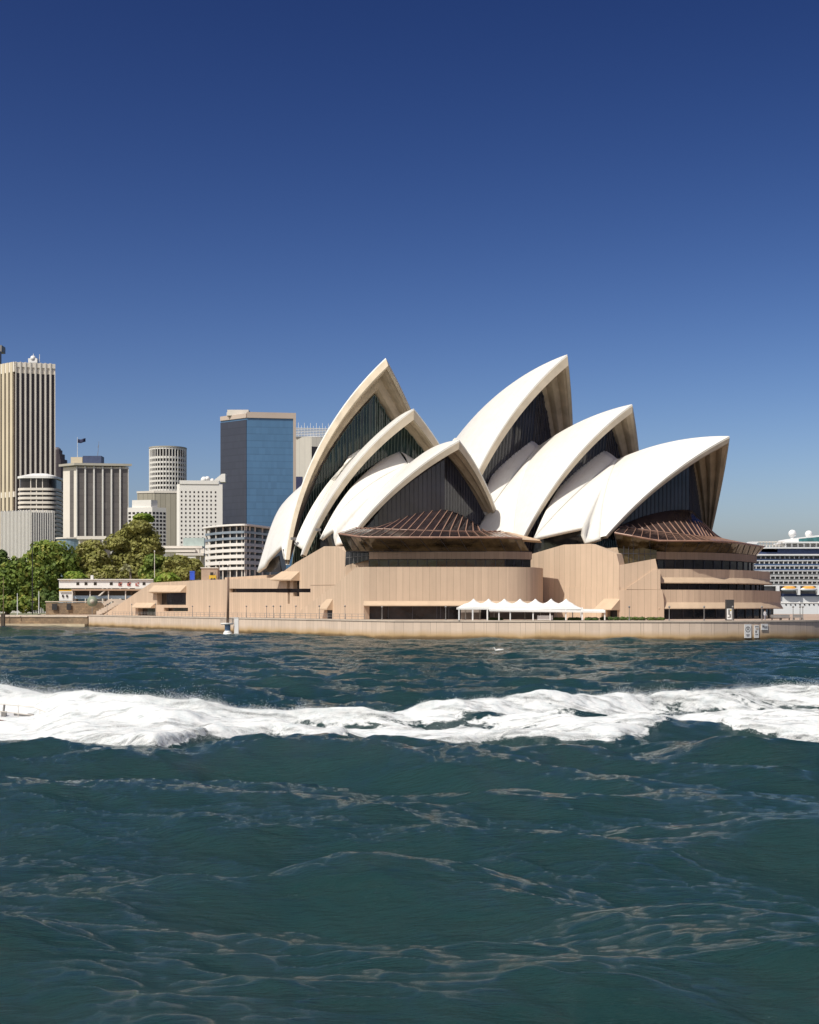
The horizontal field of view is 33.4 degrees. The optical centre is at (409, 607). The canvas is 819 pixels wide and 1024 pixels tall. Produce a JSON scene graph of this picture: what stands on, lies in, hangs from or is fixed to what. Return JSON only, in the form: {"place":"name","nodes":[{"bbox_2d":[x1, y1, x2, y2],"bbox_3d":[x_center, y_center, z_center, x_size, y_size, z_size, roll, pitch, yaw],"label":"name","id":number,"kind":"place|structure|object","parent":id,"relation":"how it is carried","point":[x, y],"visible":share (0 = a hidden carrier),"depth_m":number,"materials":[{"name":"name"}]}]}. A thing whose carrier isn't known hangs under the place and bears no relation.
{"place":"outdoors","nodes":[
{"label":"outdoors","id":0,"kind":"place"},
{"bbox_2d":[0,612,45,614],"bbox_3d":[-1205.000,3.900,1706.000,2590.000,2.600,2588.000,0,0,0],"label":"ground","id":1,"kind":"structure","parent":0,"point":[25,613],"depth_m":596.52,"materials":[{"name":"grey concrete"}]},
{"bbox_2d":[0,345,4,363],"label":"dark skyscraper","id":2,"kind":"structure","parent":1,"relation":"on","point":[2,349],"depth_m":1055.00,"materials":[{"name":"stone"}]},
{"bbox_2d":[0,549,10,567],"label":"tree","id":3,"kind":"object","parent":1,"relation":"on","point":[4,557],"visible":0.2,"depth_m":520.26,"materials":[{"name":"green plant"}]},
{"bbox_2d":[0,555,50,614],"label":"tree","id":4,"kind":"object","parent":1,"relation":"on","point":[16,574],"visible":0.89,"depth_m":464.89,"materials":[{"name":"green plant"}]},
{"bbox_2d":[0,354,54,549],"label":"office tower","id":5,"kind":"structure","parent":1,"relation":"on","point":[27,418],"depth_m":903.32,"materials":[{"name":"beige concrete"}]},
{"bbox_2d":[1,510,54,612],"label":"ribbed office block","id":6,"kind":"structure","parent":1,"relation":"on","point":[21,530],"depth_m":642.71,"materials":[{"name":"white concrete"}]},
{"bbox_2d":[18,473,62,541],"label":"balcony tower","id":7,"kind":"structure","parent":1,"relation":"on","point":[41,491],"depth_m":760.01,"materials":[{"name":"white concrete"}]},
{"bbox_2d":[37,588,58,611],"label":"tree","id":8,"kind":"object","parent":1,"relation":"on","point":[43,595],"visible":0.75,"depth_m":450.12,"materials":[{"name":"green plant"}]},
{"bbox_2d":[20,539,82,608],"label":"tree","id":9,"kind":"object","parent":1,"relation":"on","point":[56,559],"visible":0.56,"depth_m":495.94,"materials":[{"name":"green plant"}]},
{"bbox_2d":[55,447,66,533],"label":"domed tower","id":10,"kind":"structure","parent":1,"relation":"on","point":[59,457],"depth_m":1144.26,"materials":[{"name":"concrete"}]},
{"bbox_2d":[45,601,105,614],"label":"stone terrace","id":11,"kind":"structure","parent":1,"relation":"on","point":[68,608],"depth_m":439.50,"materials":[{"name":"stone"}]},
{"bbox_2d":[52,604,56,609],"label":"doorway","id":12,"kind":"structure","parent":11,"relation":"in","point":[54,606],"depth_m":438.86,"materials":[{"name":"black metal"}]},
{"bbox_2d":[63,571,88,602],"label":"tree","id":13,"kind":"object","parent":1,"relation":"on","point":[74,575],"visible":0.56,"depth_m":452.52,"materials":[{"name":"green plant"}]},
{"bbox_2d":[56,536,108,602],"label":"building","id":14,"kind":"structure","parent":1,"relation":"on","point":[74,541],"depth_m":605.91,"materials":[{"name":"white concrete"}]},
{"bbox_2d":[74,539,110,588],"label":"tree","id":15,"kind":"object","parent":1,"relation":"on","point":[93,554],"visible":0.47,"depth_m":503.47,"materials":[{"name":"green plant"}]},
{"bbox_2d":[59,456,131,604],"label":"pier office block","id":16,"kind":"structure","parent":1,"relation":"on","point":[95,495],"depth_m":722.17,"materials":[{"name":"grey concrete"}]},
{"bbox_2d":[77,437,85,456],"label":"flagpole","id":17,"kind":"object","parent":16,"relation":"on","point":[81,440],"visible":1,"depth_m":728.90,"materials":[{"name":"white metal"}]},
{"bbox_2d":[86,564,123,602],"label":"tree","id":18,"kind":"object","parent":1,"relation":"on","point":[107,572],"visible":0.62,"depth_m":461.13,"materials":[{"name":"green plant"}]},
{"bbox_2d":[120,563,132,595],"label":"palm tree","id":19,"kind":"object","parent":1,"relation":"on","point":[126,567],"visible":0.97,"depth_m":449.41,"materials":[{"name":"green plant"}]},
{"bbox_2d":[103,519,164,588],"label":"tree","id":20,"kind":"object","parent":1,"relation":"on","point":[134,543],"visible":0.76,"depth_m":509.03,"materials":[{"name":"green plant"}]},
{"bbox_2d":[132,513,154,522],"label":"tree","id":21,"kind":"object","parent":1,"relation":"on","point":[148,517],"visible":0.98,"depth_m":516.88,"materials":[{"name":"green plant"}]},
{"bbox_2d":[128,500,165,588],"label":"white office block","id":22,"kind":"structure","parent":1,"relation":"on","point":[153,510],"depth_m":702.21,"materials":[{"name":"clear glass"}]},
{"bbox_2d":[138,553,168,578],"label":"tree","id":23,"kind":"object","parent":1,"relation":"on","point":[146,570],"visible":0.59,"depth_m":467.37,"materials":[{"name":"green plant"}]},
{"bbox_2d":[137,490,176,556],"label":"grey concrete block","id":24,"kind":"structure","parent":1,"relation":"on","point":[167,500],"depth_m":821.15,"materials":[{"name":"grey concrete"}]},
{"bbox_2d":[153,571,180,582],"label":"tree","id":25,"kind":"object","parent":1,"relation":"on","point":[168,577],"visible":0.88,"depth_m":438.87,"materials":[{"name":"green plant"}]},
{"bbox_2d":[149,446,186,490],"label":"round tower","id":26,"kind":"structure","parent":1,"relation":"on","point":[167,468],"depth_m":1001.54,"materials":[{"name":"white concrete"}]},
{"bbox_2d":[161,554,203,580],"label":"tree","id":27,"kind":"object","parent":1,"relation":"on","point":[181,567],"visible":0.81,"depth_m":461.56,"materials":[{"name":"green plant"}]},
{"bbox_2d":[177,474,225,566],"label":"white hotel","id":28,"kind":"structure","parent":1,"relation":"on","point":[199,504],"depth_m":600.87,"materials":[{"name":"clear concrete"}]},
{"bbox_2d":[202,524,285,579],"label":"terraced apartments","id":29,"kind":"structure","parent":1,"relation":"on","point":[238,548],"depth_m":484.35,"materials":[{"name":"white concrete"}]},
{"bbox_2d":[220,410,295,568],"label":"blue glass tower","id":30,"kind":"structure","parent":1,"relation":"on","point":[258,459],"depth_m":702.41,"materials":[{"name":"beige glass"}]},
{"bbox_2d":[296,423,328,489],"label":"exchange building","id":31,"kind":"structure","parent":1,"relation":"on","point":[306,447],"depth_m":860.32,"materials":[{"name":"white concrete"}]},
{"bbox_2d":[0,615,86,615],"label":"forecourt paving","id":32,"kind":"structure","parent":0,"point":[45,615],"depth_m":409.42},
{"bbox_2d":[32,541,32,613],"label":"signal mast","id":33,"kind":"object","parent":32,"relation":"on","point":[32,577],"visible":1,"depth_m":439.86,"materials":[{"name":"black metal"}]},
{"bbox_2d":[58,575,153,603],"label":"site cabins","id":34,"kind":"object","parent":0,"point":[75,594],"visible":0.88,"depth_m":446.00,"materials":[{"name":"white paint"}]},
{"bbox_2d":[162,538,207,580],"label":"station building","id":35,"kind":"structure","parent":0,"point":[191,547],"depth_m":553.86,"materials":[{"name":"grey concrete"}]},
{"bbox_2d":[0,625,818,1023],"bbox_3d":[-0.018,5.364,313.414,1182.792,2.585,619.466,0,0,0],"label":"harbour water","id":36,"kind":"structure","parent":0,"point":[666,871],"depth_m":32.28,"materials":[{"name":"liquid"}]},
{"bbox_2d":[1,613,4,625],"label":"mooring pile","id":37,"kind":"object","parent":36,"relation":"in","point":[2,619],"visible":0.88,"depth_m":404.50,"materials":[{"name":"brown wood"}]},
{"bbox_2d":[0,704,45,720],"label":"speedboat","id":38,"kind":"object","parent":36,"relation":"on","point":[3,713],"visible":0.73,"depth_m":60.90,"materials":[{"name":"white paint"}]},
{"bbox_2d":[0,684,818,746],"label":"wake foam","id":39,"kind":"object","parent":36,"relation":"on","point":[115,708],"visible":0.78,"depth_m":62.18,"materials":[{"name":"liquid"}]},
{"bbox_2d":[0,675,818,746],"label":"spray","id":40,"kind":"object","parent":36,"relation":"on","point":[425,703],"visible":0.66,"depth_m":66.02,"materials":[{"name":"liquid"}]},
{"bbox_2d":[0,0,818,546],"label":"sky","id":41,"kind":"structure","parent":0,"point":[209,208],"materials":[{"name":"blue"}]},
{"bbox_2d":[38,614,818,620],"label":"promenade","id":42,"kind":"structure","parent":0,"point":[810,616],"depth_m":257.02,"materials":[{"name":"beige concrete"}]},
{"bbox_2d":[3,577,3,612],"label":"lamp standard","id":43,"kind":"object","parent":42,"relation":"on","point":[3,594],"visible":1,"depth_m":407.91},
{"bbox_2d":[87,596,97,614],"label":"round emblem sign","id":44,"kind":"object","parent":42,"relation":"on","point":[92,601],"visible":1,"depth_m":436.00,"materials":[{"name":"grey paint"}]},
{"bbox_2d":[96,599,124,614],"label":"stone stair","id":45,"kind":"object","parent":42,"relation":"on","point":[106,609],"visible":0.63,"depth_m":427.05,"materials":[{"name":"beige stone"}]},
{"bbox_2d":[104,355,782,618],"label":"opera house","id":46,"kind":"structure","parent":42,"relation":"on","point":[524,489],"depth_m":280.21,"materials":[{"name":"tile"}]},
{"bbox_2d":[143,608,154,615],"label":"door","id":47,"kind":"structure","parent":46,"relation":"in","point":[146,611],"depth_m":382.88,"materials":[{"name":"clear glass"}]},
{"bbox_2d":[162,593,185,604],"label":"window","id":48,"kind":"structure","parent":46,"relation":"in","point":[167,598],"depth_m":365.34,"materials":[{"name":"black glass"}]},
{"bbox_2d":[169,608,187,610],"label":"window","id":49,"kind":"structure","parent":46,"relation":"in","point":[170,609],"depth_m":362.32,"materials":[{"name":"black glass"}]},
{"bbox_2d":[190,571,194,579],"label":"portable toilet","id":50,"kind":"object","parent":46,"relation":"on","point":[192,575],"visible":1,"depth_m":371.40,"materials":[{"name":"blue plastic"}]},
{"bbox_2d":[200,567,219,579],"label":"roof kiosk","id":51,"kind":"object","parent":46,"relation":"on","point":[205,572],"visible":0.79,"depth_m":370.50,"materials":[{"name":"beige concrete"}]},
{"bbox_2d":[209,572,216,579],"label":"yellow loader","id":52,"kind":"object","parent":46,"relation":"on","point":[212,576],"visible":0.89,"depth_m":367.35,"materials":[{"name":"paint"}]},
{"bbox_2d":[233,589,288,591],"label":"window","id":53,"kind":"structure","parent":46,"relation":"in","point":[234,590],"depth_m":313.03,"materials":[{"name":"black glass"}]},
{"bbox_2d":[262,556,281,571],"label":"gap window","id":54,"kind":"structure","parent":46,"relation":"in","point":[274,565],"depth_m":310.82,"materials":[{"name":"black glass"}]},
{"bbox_2d":[289,581,310,595],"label":"window","id":55,"kind":"structure","parent":46,"relation":"in","point":[297,590],"depth_m":295.50,"materials":[{"name":"black glass"}]},
{"bbox_2d":[318,533,335,549],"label":"gap window","id":56,"kind":"structure","parent":46,"relation":"in","point":[329,541],"depth_m":289.08,"materials":[{"name":"black glass"}]},
{"bbox_2d":[327,610,331,618],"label":"door","id":57,"kind":"structure","parent":46,"relation":"in","point":[329,612],"depth_m":270.64,"materials":[{"name":"black metal"}]},
{"bbox_2d":[531,531,583,553],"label":"gap window","id":58,"kind":"structure","parent":46,"relation":"in","point":[574,537],"depth_m":275.84,"materials":[{"name":"black glass"}]},
{"bbox_2d":[610,610,616,616],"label":"door","id":59,"kind":"structure","parent":46,"relation":"in","point":[613,613],"depth_m":263.85,"materials":[{"name":"black glass"}]},
{"bbox_2d":[488,617,502,619],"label":"hedge","id":60,"kind":"object","parent":42,"relation":"on","point":[493,618],"visible":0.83,"depth_m":239.12,"materials":[{"name":"green plant"}]},
{"bbox_2d":[553,617,564,619],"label":"hedge","id":61,"kind":"object","parent":42,"relation":"on","point":[558,618],"visible":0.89,"depth_m":238.04,"materials":[{"name":"green plant"}]},
{"bbox_2d":[567,617,580,619],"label":"hedge","id":62,"kind":"object","parent":42,"relation":"on","point":[574,618],"visible":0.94,"depth_m":238.08,"materials":[{"name":"green plant"}]},
{"bbox_2d":[584,617,598,619],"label":"hedge","id":63,"kind":"object","parent":42,"relation":"on","point":[591,618],"visible":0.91,"depth_m":237.11,"materials":[{"name":"green plant"}]},
{"bbox_2d":[599,616,645,619],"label":"hedge","id":64,"kind":"object","parent":42,"relation":"on","point":[623,618],"visible":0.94,"depth_m":239.10,"materials":[{"name":"green plant"}]},
{"bbox_2d":[646,617,664,619],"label":"hedge","id":65,"kind":"object","parent":42,"relation":"on","point":[655,618],"visible":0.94,"depth_m":239.61,"materials":[{"name":"green plant"}]},
{"bbox_2d":[725,600,733,619],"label":"notice pylon","id":66,"kind":"object","parent":42,"relation":"on","point":[729,604],"visible":0.99,"depth_m":233.50,"materials":[{"name":"grey paint"}]},
{"bbox_2d":[771,615,780,619],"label":"bench","id":67,"kind":"object","parent":42,"relation":"on","point":[775,616],"visible":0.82,"depth_m":238.88,"materials":[{"name":"grey metal"}]},
{"bbox_2d":[781,615,789,619],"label":"bench","id":68,"kind":"object","parent":42,"relation":"on","point":[785,616],"visible":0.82,"depth_m":240.21,"materials":[{"name":"grey metal"}]},
{"bbox_2d":[793,615,801,619],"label":"bench","id":69,"kind":"object","parent":42,"relation":"on","point":[797,616],"visible":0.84,"depth_m":242.19,"materials":[{"name":"grey metal"}]},
{"bbox_2d":[456,599,604,619],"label":"marquee","id":70,"kind":"object","parent":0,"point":[520,609],"visible":1,"depth_m":238.11,"materials":[{"name":"white fabric"}]},
{"bbox_3d":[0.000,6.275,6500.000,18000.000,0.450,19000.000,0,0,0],"label":"outer harbour water","id":71,"kind":"structure","parent":0,"visible":0},
{"bbox_2d":[0,616,88,626],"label":"garden sea wall","id":72,"kind":"structure","parent":71,"relation":"in","point":[81,621],"depth_m":407.37,"materials":[{"name":"stone"}]},
{"bbox_2d":[221,571,233,633],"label":"navigation beacon","id":73,"kind":"object","parent":71,"relation":"in","point":[227,624],"visible":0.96,"depth_m":271.78,"materials":[{"name":"white paint"}]},
{"bbox_2d":[233,617,238,633],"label":"white pile","id":74,"kind":"object","parent":71,"relation":"in","point":[236,625],"visible":0.82,"depth_m":271.70,"materials":[{"name":"paint"}]},
{"bbox_2d":[88,615,818,640],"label":"sea wall","id":75,"kind":"structure","parent":71,"relation":"in","point":[591,630],"depth_m":237.36,"materials":[{"name":"concrete"}]},
{"bbox_2d":[112,612,364,619],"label":"quay railing","id":76,"kind":"object","parent":75,"relation":"on","point":[274,615],"visible":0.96,"depth_m":288.41,"materials":[{"name":"grey metal"}]},
{"bbox_2d":[744,624,750,637],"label":"quay notice","id":77,"kind":"object","parent":75,"relation":"attached to","point":[747,630],"visible":1,"depth_m":231.25,"materials":[{"name":"white paint"}]},
{"bbox_2d":[754,625,758,637],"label":"quay notice","id":78,"kind":"object","parent":75,"relation":"attached to","point":[756,631],"visible":1,"depth_m":231.96,"materials":[{"name":"white paint"}]},
{"bbox_2d":[761,624,767,629],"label":"quay notice","id":79,"kind":"object","parent":75,"relation":"attached to","point":[764,626],"visible":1,"depth_m":232.69,"materials":[{"name":"white paint"}]},
{"bbox_2d":[747,530,818,613],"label":"cruise ship","id":80,"kind":"object","parent":71,"relation":"on","point":[791,565],"visible":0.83,"depth_m":760.26,"materials":[{"name":"white metal"}]}
]}

